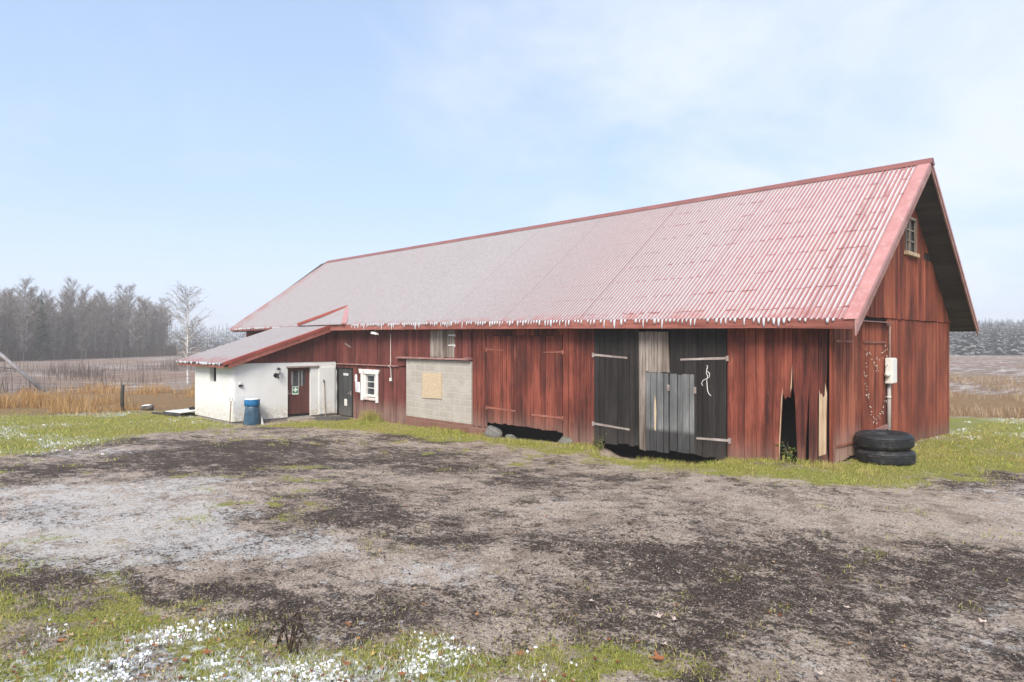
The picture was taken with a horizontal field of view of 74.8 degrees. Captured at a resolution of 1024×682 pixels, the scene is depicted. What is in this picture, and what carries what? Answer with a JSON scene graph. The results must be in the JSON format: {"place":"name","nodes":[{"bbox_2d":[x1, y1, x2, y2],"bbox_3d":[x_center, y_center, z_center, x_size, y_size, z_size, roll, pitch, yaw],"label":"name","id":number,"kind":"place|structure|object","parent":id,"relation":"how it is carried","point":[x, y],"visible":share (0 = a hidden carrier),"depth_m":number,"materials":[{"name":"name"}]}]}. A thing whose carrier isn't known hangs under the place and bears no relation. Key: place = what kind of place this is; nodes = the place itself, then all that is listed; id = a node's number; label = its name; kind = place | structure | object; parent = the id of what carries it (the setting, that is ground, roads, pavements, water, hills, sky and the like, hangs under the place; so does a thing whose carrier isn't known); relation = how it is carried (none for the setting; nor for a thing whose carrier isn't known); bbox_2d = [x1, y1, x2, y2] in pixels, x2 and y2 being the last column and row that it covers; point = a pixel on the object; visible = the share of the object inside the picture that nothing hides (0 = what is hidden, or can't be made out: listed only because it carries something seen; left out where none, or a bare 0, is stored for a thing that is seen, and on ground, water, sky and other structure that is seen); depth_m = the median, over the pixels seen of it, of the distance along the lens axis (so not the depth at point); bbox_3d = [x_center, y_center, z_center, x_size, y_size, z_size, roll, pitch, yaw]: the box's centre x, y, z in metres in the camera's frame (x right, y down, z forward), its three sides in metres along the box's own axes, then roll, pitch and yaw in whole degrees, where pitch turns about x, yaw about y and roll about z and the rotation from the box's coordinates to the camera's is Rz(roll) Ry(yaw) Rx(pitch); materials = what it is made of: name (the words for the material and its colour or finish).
{"place":"outdoors","nodes":[
{"label":"outdoors","id":0,"kind":"place"},
{"bbox_2d":[0,378,194,417],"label":"tall dry grass","id":1,"kind":"structure","parent":0,"point":[59,403],"depth_m":29.13,"materials":[{"name":"plant"}]},
{"bbox_2d":[0,408,471,485],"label":"lawn","id":2,"kind":"structure","parent":0,"point":[107,423],"depth_m":21.01,"materials":[{"name":"green plant"}]},
{"bbox_2d":[0,502,940,681],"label":"grass","id":3,"kind":"structure","parent":0,"point":[241,628],"depth_m":5.12,"materials":[{"name":"plant"}]},
{"bbox_2d":[0,345,1023,681],"bbox_3d":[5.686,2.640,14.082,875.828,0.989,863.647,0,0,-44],"label":"ground","id":4,"kind":"structure","parent":0,"point":[164,457],"depth_m":7.70,"materials":[{"name":"soil"}]},
{"bbox_2d":[0,287,10,350],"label":"bare tree","id":5,"kind":"object","parent":4,"relation":"on","point":[2,347],"visible":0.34,"depth_m":103.21,"materials":[{"name":"grey plant"}]},
{"bbox_2d":[0,286,16,357],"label":"bare tree","id":6,"kind":"object","parent":4,"relation":"on","point":[6,344],"visible":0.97,"depth_m":97.14,"materials":[{"name":"grey plant"}]},
{"bbox_2d":[0,292,25,353],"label":"bare tree","id":7,"kind":"object","parent":4,"relation":"on","point":[8,322],"visible":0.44,"depth_m":100.93,"materials":[{"name":"grey plant"}]},
{"bbox_2d":[3,314,24,359],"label":"bare tree","id":8,"kind":"object","parent":4,"relation":"on","point":[14,343],"visible":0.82,"depth_m":98.07,"materials":[{"name":"grey plant"}]},
{"bbox_2d":[10,294,27,357],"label":"bare tree","id":9,"kind":"object","parent":4,"relation":"on","point":[17,307],"visible":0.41,"depth_m":101.85,"materials":[{"name":"grey plant"}]},
{"bbox_2d":[12,294,27,346],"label":"bare tree","id":10,"kind":"object","parent":4,"relation":"on","point":[19,313],"visible":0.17,"depth_m":106.44,"materials":[{"name":"grey plant"}]},
{"bbox_2d":[10,299,35,360],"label":"bare tree","id":11,"kind":"object","parent":4,"relation":"on","point":[20,306],"visible":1,"depth_m":97.50,"materials":[{"name":"grey plant"}]},
{"bbox_2d":[0,352,46,391],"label":"leaning pole","id":12,"kind":"object","parent":4,"relation":"on","point":[17,368],"visible":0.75,"depth_m":35.45,"materials":[{"name":"grey wood"}]},
{"bbox_2d":[14,277,35,351],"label":"bare tree","id":13,"kind":"object","parent":4,"relation":"on","point":[25,282],"visible":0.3,"depth_m":107.90,"materials":[{"name":"grey plant"}]},
{"bbox_2d":[20,283,40,355],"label":"bare tree","id":14,"kind":"object","parent":4,"relation":"on","point":[28,333],"visible":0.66,"depth_m":103.72,"materials":[{"name":"grey plant"}]},
{"bbox_2d":[25,287,40,357],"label":"bare tree","id":15,"kind":"object","parent":4,"relation":"on","point":[32,304],"visible":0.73,"depth_m":102.66,"materials":[{"name":"grey plant"}]},
{"bbox_2d":[29,301,54,359],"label":"bare tree","id":16,"kind":"object","parent":4,"relation":"on","point":[47,317],"visible":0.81,"depth_m":101.86,"materials":[{"name":"grey plant"}]},
{"bbox_2d":[30,291,56,360],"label":"spruce","id":17,"kind":"object","parent":4,"relation":"on","point":[42,333],"visible":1,"depth_m":100.96,"materials":[{"name":"grey plant"}]},
{"bbox_2d":[35,299,53,344],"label":"bare tree","id":18,"kind":"object","parent":4,"relation":"on","point":[43,315],"visible":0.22,"depth_m":108.37,"materials":[{"name":"grey plant"}]},
{"bbox_2d":[40,289,56,345],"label":"bare tree","id":19,"kind":"object","parent":4,"relation":"on","point":[44,297],"visible":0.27,"depth_m":111.13,"materials":[{"name":"grey plant"}]},
{"bbox_2d":[43,293,58,348],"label":"bare tree","id":20,"kind":"object","parent":4,"relation":"on","point":[48,344],"visible":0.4,"depth_m":108.79,"materials":[{"name":"grey plant"}]},
{"bbox_2d":[44,300,62,359],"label":"bare tree","id":21,"kind":"object","parent":4,"relation":"on","point":[56,316],"visible":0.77,"depth_m":106.62,"materials":[{"name":"grey plant"}]},
{"bbox_2d":[49,310,69,355],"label":"bare tree","id":22,"kind":"object","parent":4,"relation":"on","point":[58,329],"visible":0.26,"depth_m":110.45,"materials":[{"name":"grey plant"}]},
{"bbox_2d":[54,291,72,358],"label":"bare tree","id":23,"kind":"object","parent":4,"relation":"on","point":[60,326],"visible":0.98,"depth_m":107.39,"materials":[{"name":"grey plant"}]},
{"bbox_2d":[55,287,74,346],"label":"bare tree","id":24,"kind":"object","parent":4,"relation":"on","point":[66,305],"visible":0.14,"depth_m":116.84,"materials":[{"name":"grey plant"}]},
{"bbox_2d":[60,315,74,358],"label":"bare tree","id":25,"kind":"object","parent":4,"relation":"on","point":[66,339],"visible":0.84,"depth_m":109.18,"materials":[{"name":"grey plant"}]},
{"bbox_2d":[63,310,74,354],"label":"bare tree","id":26,"kind":"object","parent":4,"relation":"on","point":[71,330],"visible":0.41,"depth_m":113.13,"materials":[{"name":"grey plant"}]},
{"bbox_2d":[61,287,78,357],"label":"bare tree","id":27,"kind":"object","parent":4,"relation":"on","point":[73,336],"visible":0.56,"depth_m":113.75,"materials":[{"name":"grey plant"}]},
{"bbox_2d":[61,276,79,343],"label":"bare tree","id":28,"kind":"object","parent":4,"relation":"on","point":[68,284],"visible":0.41,"depth_m":122.33,"materials":[{"name":"grey plant"}]},
{"bbox_2d":[69,295,84,353],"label":"bare tree","id":29,"kind":"object","parent":4,"relation":"on","point":[78,315],"visible":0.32,"depth_m":116.63,"materials":[{"name":"grey plant"}]},
{"bbox_2d":[71,307,90,358],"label":"bare tree","id":30,"kind":"object","parent":4,"relation":"on","point":[80,339],"visible":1,"depth_m":109.83,"materials":[{"name":"grey plant"}]},
{"bbox_2d":[74,301,94,354],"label":"bare tree","id":31,"kind":"object","parent":4,"relation":"on","point":[84,325],"visible":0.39,"depth_m":114.57,"materials":[{"name":"grey plant"}]},
{"bbox_2d":[76,284,95,358],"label":"bare tree","id":32,"kind":"object","parent":4,"relation":"on","point":[82,319],"visible":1,"depth_m":110.22,"materials":[{"name":"grey plant"}]},
{"bbox_2d":[0,340,178,361],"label":"undergrowth","id":33,"kind":"object","parent":4,"relation":"on","point":[156,351],"visible":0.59,"depth_m":116.07,"materials":[{"name":"plant"}]},
{"bbox_2d":[81,294,98,351],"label":"bare tree","id":34,"kind":"object","parent":4,"relation":"on","point":[93,314],"visible":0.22,"depth_m":121.37,"materials":[{"name":"grey plant"}]},
{"bbox_2d":[84,310,97,357],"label":"bare tree","id":35,"kind":"object","parent":4,"relation":"on","point":[92,348],"visible":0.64,"depth_m":116.04,"materials":[{"name":"grey plant"}]},
{"bbox_2d":[0,357,194,392],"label":"dry weeds","id":36,"kind":"object","parent":4,"relation":"on","point":[79,373],"visible":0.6,"depth_m":54.58,"materials":[{"name":"plant"}]},
{"bbox_2d":[86,300,110,357],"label":"bare tree","id":37,"kind":"object","parent":4,"relation":"on","point":[96,323],"visible":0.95,"depth_m":115.38,"materials":[{"name":"grey plant"}]},
{"bbox_2d":[92,289,111,353],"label":"bare tree","id":38,"kind":"object","parent":4,"relation":"on","point":[104,301],"visible":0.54,"depth_m":119.50,"materials":[{"name":"grey plant"}]},
{"bbox_2d":[96,311,110,356],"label":"bare tree","id":39,"kind":"object","parent":4,"relation":"on","point":[103,336],"visible":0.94,"depth_m":116.77,"materials":[{"name":"grey plant"}]},
{"bbox_2d":[97,293,118,348],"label":"bare tree","id":40,"kind":"object","parent":4,"relation":"on","point":[108,301],"visible":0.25,"depth_m":124.67,"materials":[{"name":"grey plant"}]},
{"bbox_2d":[96,302,121,346],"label":"bare tree","id":41,"kind":"object","parent":4,"relation":"on","point":[113,320],"visible":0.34,"depth_m":122.02,"materials":[{"name":"grey plant"}]},
{"bbox_2d":[104,304,118,357],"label":"bare tree","id":42,"kind":"object","parent":4,"relation":"on","point":[112,329],"visible":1,"depth_m":117.31,"materials":[{"name":"grey plant"}]},
{"bbox_2d":[113,296,128,346],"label":"bare tree","id":43,"kind":"object","parent":4,"relation":"on","point":[122,306],"visible":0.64,"depth_m":123.10,"materials":[{"name":"grey plant"}]},
{"bbox_2d":[113,283,129,349],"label":"bare tree","id":44,"kind":"object","parent":4,"relation":"on","point":[118,287],"visible":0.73,"depth_m":124.07,"materials":[{"name":"grey plant"}]},
{"bbox_2d":[120,385,124,410],"bbox_3d":[-15.574,2.425,26.783,0.158,1.347,0.166,0,0,-44],"label":"fence post","id":45,"kind":"object","parent":4,"relation":"on","point":[122,397],"visible":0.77,"depth_m":26.73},
{"bbox_2d":[122,284,138,345],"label":"bare tree","id":46,"kind":"object","parent":4,"relation":"on","point":[131,297],"visible":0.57,"depth_m":128.26,"materials":[{"name":"grey plant"}]},
{"bbox_2d":[126,308,141,356],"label":"bare tree","id":47,"kind":"object","parent":4,"relation":"on","point":[135,347],"visible":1,"depth_m":122.88,"materials":[{"name":"grey plant"}]},
{"bbox_2d":[128,302,147,346],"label":"bare tree","id":48,"kind":"object","parent":4,"relation":"on","point":[139,320],"visible":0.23,"depth_m":131.27,"materials":[{"name":"grey plant"}]},
{"bbox_2d":[131,315,145,351],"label":"bare tree","id":49,"kind":"object","parent":4,"relation":"on","point":[139,330],"visible":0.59,"depth_m":125.09,"materials":[{"name":"grey plant"}]},
{"bbox_2d":[134,298,149,356],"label":"bare tree","id":50,"kind":"object","parent":4,"relation":"on","point":[142,330],"visible":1,"depth_m":123.63,"materials":[{"name":"grey plant"}]},
{"bbox_2d":[135,300,155,348],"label":"bare tree","id":51,"kind":"object","parent":4,"relation":"on","point":[148,327],"visible":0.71,"depth_m":128.48,"materials":[{"name":"grey plant"}]},
{"bbox_2d":[137,296,155,350],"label":"bare tree","id":52,"kind":"object","parent":4,"relation":"on","point":[145,314],"visible":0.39,"depth_m":132.58,"materials":[{"name":"grey plant"}]},
{"bbox_2d":[140,404,153,409],"bbox_3d":[-14.831,2.698,27.209,0.492,0.238,0.314,0,0,-14],"label":"log","id":53,"kind":"object","parent":4,"relation":"on","point":[147,407],"visible":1,"depth_m":27.13,"materials":[{"name":"wood"}]},
{"bbox_2d":[147,312,155,353],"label":"bare tree","id":54,"kind":"object","parent":4,"relation":"on","point":[151,332],"visible":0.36,"depth_m":133.15,"materials":[{"name":"grey plant"}]},
{"bbox_2d":[148,308,157,353],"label":"bare tree","id":55,"kind":"object","parent":4,"relation":"on","point":[154,326],"visible":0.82,"depth_m":131.02,"materials":[{"name":"grey plant"}]},
{"bbox_2d":[151,314,171,355],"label":"bare tree","id":56,"kind":"object","parent":4,"relation":"on","point":[170,323],"visible":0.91,"depth_m":130.09,"materials":[{"name":"grey plant"}]},
{"bbox_2d":[152,303,171,350],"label":"bare tree","id":57,"kind":"object","parent":4,"relation":"on","point":[160,311],"visible":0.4,"depth_m":134.25,"materials":[{"name":"grey plant"}]},
{"bbox_2d":[156,297,169,329],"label":"bare tree","id":58,"kind":"object","parent":4,"relation":"on","point":[160,306],"visible":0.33,"depth_m":152.93,"materials":[{"name":"grey plant"}]},
{"bbox_2d":[156,309,174,355],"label":"bare tree","id":59,"kind":"object","parent":4,"relation":"on","point":[163,343],"visible":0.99,"depth_m":129.22,"materials":[{"name":"grey plant"}]},
{"bbox_2d":[157,304,175,341],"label":"bare tree","id":60,"kind":"object","parent":4,"relation":"on","point":[167,321],"visible":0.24,"depth_m":140.85,"materials":[{"name":"grey plant"}]},
{"bbox_2d":[151,407,194,415],"bbox_3d":[-12.764,2.661,25.674,1.393,0.300,1.926,0,0,-44],"label":"board pile","id":61,"kind":"object","parent":4,"relation":"on","point":[190,410],"visible":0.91,"depth_m":25.50,"materials":[{"name":"white paint"}]},
{"bbox_2d":[161,280,211,382],"bbox_3d":[-21.238,-0.454,43.928,3.222,7.079,2.826,0,0,26],"label":"birch","id":62,"kind":"object","parent":4,"relation":"on","point":[188,349],"visible":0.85,"depth_m":43.92,"materials":[{"name":"white plant"}]},
{"bbox_2d":[243,398,263,424],"bbox_3d":[-8.869,2.412,22.892,0.585,0.922,0.587,0,0,-44],"label":"blue plastic barrel","id":63,"kind":"object","parent":4,"relation":"on","point":[252,415],"visible":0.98,"depth_m":22.68,"materials":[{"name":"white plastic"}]},
{"bbox_2d":[176,325,336,424],"bbox_3d":[-9.638,1.228,25.412,4.438,3.743,4.529,0,0,-44],"label":"annex","id":64,"kind":"object","parent":4,"relation":"on","point":[253,363],"visible":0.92,"depth_m":24.27,"materials":[{"name":"paint"}]},
{"bbox_2d":[273,367,280,378],"bbox_3d":[-8.307,1.130,23.750,0.213,0.400,0.219,0,0,-44],"label":"wall lamp","id":65,"kind":"object","parent":64,"relation":"attached to","point":[276,375],"visible":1,"depth_m":23.75,"materials":[{"name":"black metal"}]},
{"bbox_2d":[288,367,308,416],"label":"entrance door","id":66,"kind":"structure","parent":64,"relation":"in","point":[298,378],"depth_m":24.51,"materials":[{"name":"brown paint"}]},
{"bbox_2d":[264,613,310,653],"bbox_3d":[-1.691,2.211,5.037,0.327,0.323,0.158,0,0,18],"label":"withered plant","id":67,"kind":"object","parent":4,"relation":"on","point":[292,637],"visible":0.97,"depth_m":5.05,"materials":[{"name":"brown plant"}]},
{"bbox_2d":[0,614,586,681],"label":"frosted grass","id":68,"kind":"structure","parent":4,"relation":"on","point":[219,654],"depth_m":4.88,"materials":[{"name":"plant"}]},
{"bbox_2d":[31,618,576,681],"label":"snow","id":69,"kind":"structure","parent":4,"relation":"on","point":[267,668],"depth_m":4.87,"materials":[{"name":"snow"}]},
{"bbox_2d":[315,416,349,420],"bbox_3d":[-6.515,2.832,24.404,1.248,0.083,1.246,0,0,-20],"label":"concrete slab","id":70,"kind":"object","parent":4,"relation":"on","point":[332,418],"visible":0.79,"depth_m":24.24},
{"bbox_2d":[357,410,382,422],"bbox_3d":[-4.896,2.579,23.458,1.400,0.511,1.113,0,0,12],"label":"grass tuft","id":71,"kind":"object","parent":4,"relation":"on","point":[369,416],"visible":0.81,"depth_m":23.33,"materials":[{"name":"plant"}]},
{"bbox_2d":[6,485,978,681],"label":"fallen leaves","id":72,"kind":"object","parent":4,"relation":"on","point":[218,639],"depth_m":5.04,"materials":[{"name":"plant"}]},
{"bbox_2d":[484,425,502,437],"bbox_3d":[-0.550,2.675,19.270,0.416,0.471,0.768,0,0,-44],"label":"boulder","id":73,"kind":"object","parent":4,"relation":"on","point":[493,431],"visible":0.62,"depth_m":19.08,"materials":[{"name":"stone"}]},
{"bbox_2d":[0,447,1023,681],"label":"leaf litter","id":74,"kind":"object","parent":4,"relation":"on","point":[626,624],"visible":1,"depth_m":6.40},
{"bbox_2d":[95,319,1022,354],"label":"wood","id":75,"kind":"object","parent":4,"relation":"on","point":[205,343],"depth_m":192.05,"materials":[{"name":"plant"}]},
{"bbox_2d":[558,436,572,445],"bbox_3d":[1.384,2.616,17.241,0.289,0.322,0.464,0,0,-44],"label":"boulder","id":76,"kind":"object","parent":4,"relation":"on","point":[563,439],"visible":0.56,"depth_m":17.14,"materials":[{"name":"stone"}]},
{"bbox_2d":[591,433,606,450],"bbox_3d":[2.109,2.458,16.298,0.403,0.447,0.368,0,0,20],"label":"weed","id":77,"kind":"object","parent":4,"relation":"on","point":[598,444],"visible":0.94,"depth_m":16.28,"materials":[{"name":"green plant"}]},
{"bbox_2d":[228,158,978,464],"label":"barn","id":78,"kind":"structure","parent":4,"relation":"on","point":[775,308],"depth_m":16.49,"materials":[{"name":"red wood"}]},
{"bbox_2d":[337,367,352,417],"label":"side door","id":79,"kind":"structure","parent":78,"relation":"in","point":[344,374],"depth_m":25.12,"materials":[{"name":"grey paint"}]},
{"bbox_2d":[355,382,359,391],"bbox_3d":[-5.626,1.680,24.419,0.012,0.380,0.350,0,0,-44],"label":"paper notice","id":80,"kind":"object","parent":78,"relation":"attached to","point":[357,386],"visible":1,"depth_m":24.43,"materials":[{"name":"grey"}]},
{"bbox_2d":[359,369,379,402],"bbox_3d":[-5.050,1.590,23.899,0.190,1.160,1.340,0,0,-44],"label":"window","id":81,"kind":"structure","parent":78,"relation":"in","point":[369,377],"depth_m":23.98,"materials":[{"name":"white paint"}]},
{"bbox_2d":[389,334,391,380],"bbox_3d":[-4.160,0.560,22.882,0.085,1.620,0.149,0,0,-64],"label":"cable","id":82,"kind":"object","parent":78,"relation":"attached to","point":[390,379],"visible":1,"depth_m":22.90,"materials":[{"name":"white paint"}]},
{"bbox_2d":[486,336,525,426],"bbox_3d":[-0.182,1.111,18.845,0.061,2.502,1.614,0,0,-44],"label":"barn door","id":83,"kind":"structure","parent":78,"relation":"in","point":[506,355],"depth_m":18.81,"materials":[{"name":"red wood"}]},
{"bbox_2d":[526,336,563,432],"bbox_3d":[0.871,1.117,17.770,0.064,2.514,1.356,0,0,-44],"label":"barn door","id":84,"kind":"structure","parent":78,"relation":"in","point":[544,354],"depth_m":17.77,"materials":[{"name":"red wood"}]},
{"bbox_2d":[592,329,669,450],"bbox_3d":[2.769,1.135,15.824,0.060,2.810,2.200,0,0,-44],"label":"barn door","id":85,"kind":"structure","parent":78,"relation":"in","point":[622,358],"depth_m":15.92,"materials":[{"name":"black wood"}]},
{"bbox_2d":[646,372,669,452],"bbox_3d":[3.319,1.624,15.247,0.041,1.798,0.626,0,0,-44],"label":"wicket door","id":86,"kind":"structure","parent":78,"relation":"in","point":[654,381],"depth_m":15.28,"materials":[{"name":"grey paint"}]},
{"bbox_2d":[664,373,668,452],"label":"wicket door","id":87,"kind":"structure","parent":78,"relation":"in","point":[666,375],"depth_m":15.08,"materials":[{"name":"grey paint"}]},
{"bbox_2d":[670,374,695,453],"bbox_3d":[3.779,1.600,14.784,0.054,1.740,0.661,0,0,-44],"label":"wicket door","id":88,"kind":"structure","parent":78,"relation":"in","point":[686,389],"depth_m":14.78,"materials":[{"name":"grey paint"}]},
{"bbox_2d":[670,328,730,459],"bbox_3d":[4.062,1.117,14.502,0.062,2.774,1.463,0,0,-44],"label":"barn door","id":89,"kind":"structure","parent":78,"relation":"in","point":[692,351],"depth_m":14.39,"materials":[{"name":"black wood"}]},
{"bbox_2d":[833,327,860,462],"bbox_3d":[6.570,1.009,13.116,1.418,2.639,0.058,0,0,-44],"label":"gable door","id":90,"kind":"structure","parent":78,"relation":"in","point":[846,346],"depth_m":13.07,"materials":[{"name":"red wood"}]},
{"bbox_2d":[861,322,885,429],"bbox_3d":[7.726,0.780,14.269,1.543,2.339,0.065,0,0,-44],"label":"gable door","id":91,"kind":"structure","parent":78,"relation":"in","point":[873,335],"depth_m":14.19,"materials":[{"name":"red wood"}]},
{"bbox_2d":[864,345,887,423],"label":"string lights","id":92,"kind":"object","parent":78,"relation":"attached to","point":[865,383],"visible":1,"depth_m":14.12,"materials":[{"name":"white metal"}]},
{"bbox_2d":[884,323,896,429],"bbox_3d":[8.275,0.857,14.672,0.441,2.487,0.168,0,0,-44],"label":"electrical cabinet","id":93,"kind":"object","parent":78,"relation":"attached to","point":[890,374],"visible":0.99,"depth_m":14.68,"materials":[{"name":"grey plastic"}]},
{"bbox_2d":[904,217,919,257],"bbox_3d":[9.495,-2.485,15.943,0.980,0.930,0.130,0,0,-44],"label":"gable window","id":94,"kind":"structure","parent":78,"relation":"in","point":[909,231],"depth_m":15.96,"materials":[{"name":"white wood"}]},
{"bbox_2d":[358,417,881,475],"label":"wall foot grass","id":95,"kind":"structure","parent":4,"relation":"on","point":[824,464],"depth_m":14.52,"materials":[{"name":"plant"}]},
{"bbox_2d":[775,441,796,460],"bbox_3d":[5.413,2.197,13.183,0.268,0.428,0.439,0,0,-44],"label":"weed","id":96,"kind":"object","parent":4,"relation":"on","point":[788,453],"visible":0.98,"depth_m":13.16,"materials":[{"name":"green plant"}]},
{"bbox_2d":[855,447,915,465],"bbox_3d":[7.236,2.218,12.988,1.028,0.297,1.028,0,0,28],"label":"tyre","id":97,"kind":"object","parent":4,"relation":"on","point":[893,458],"visible":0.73,"depth_m":12.58,"materials":[{"name":"rubber"}]},
{"bbox_2d":[854,430,914,450],"bbox_3d":[7.213,1.918,12.995,1.028,0.297,1.028,-1,0,28],"label":"tyre","id":98,"kind":"object","parent":97,"relation":"on","point":[886,440],"visible":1,"depth_m":12.63,"materials":[{"name":"rubber"}]},
{"bbox_2d":[916,417,1023,445],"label":"frosted grass","id":99,"kind":"structure","parent":4,"relation":"on","point":[995,432],"depth_m":19.19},
{"bbox_2d":[949,318,1023,354],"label":"wood","id":100,"kind":"object","parent":4,"relation":"on","point":[982,346],"visible":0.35,"depth_m":135.59,"materials":[{"name":"plant"}]},
{"bbox_2d":[0,0,1023,345],"label":"sky","id":101,"kind":"structure","parent":0,"point":[231,150],"materials":[{"name":"blue"}]},
{"bbox_2d":[65,418,1023,681],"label":"grass","id":102,"kind":"structure","parent":0,"point":[911,468],"depth_m":12.76,"materials":[{"name":"plant"}]},
{"bbox_2d":[912,418,1023,467],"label":"lawn","id":103,"kind":"structure","parent":0,"point":[986,436],"depth_m":16.25,"materials":[{"name":"green plant"}]},
{"bbox_2d":[949,373,1023,418],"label":"pale dry grass","id":104,"kind":"structure","parent":0,"point":[989,410],"depth_m":34.37,"materials":[{"name":"plant"}]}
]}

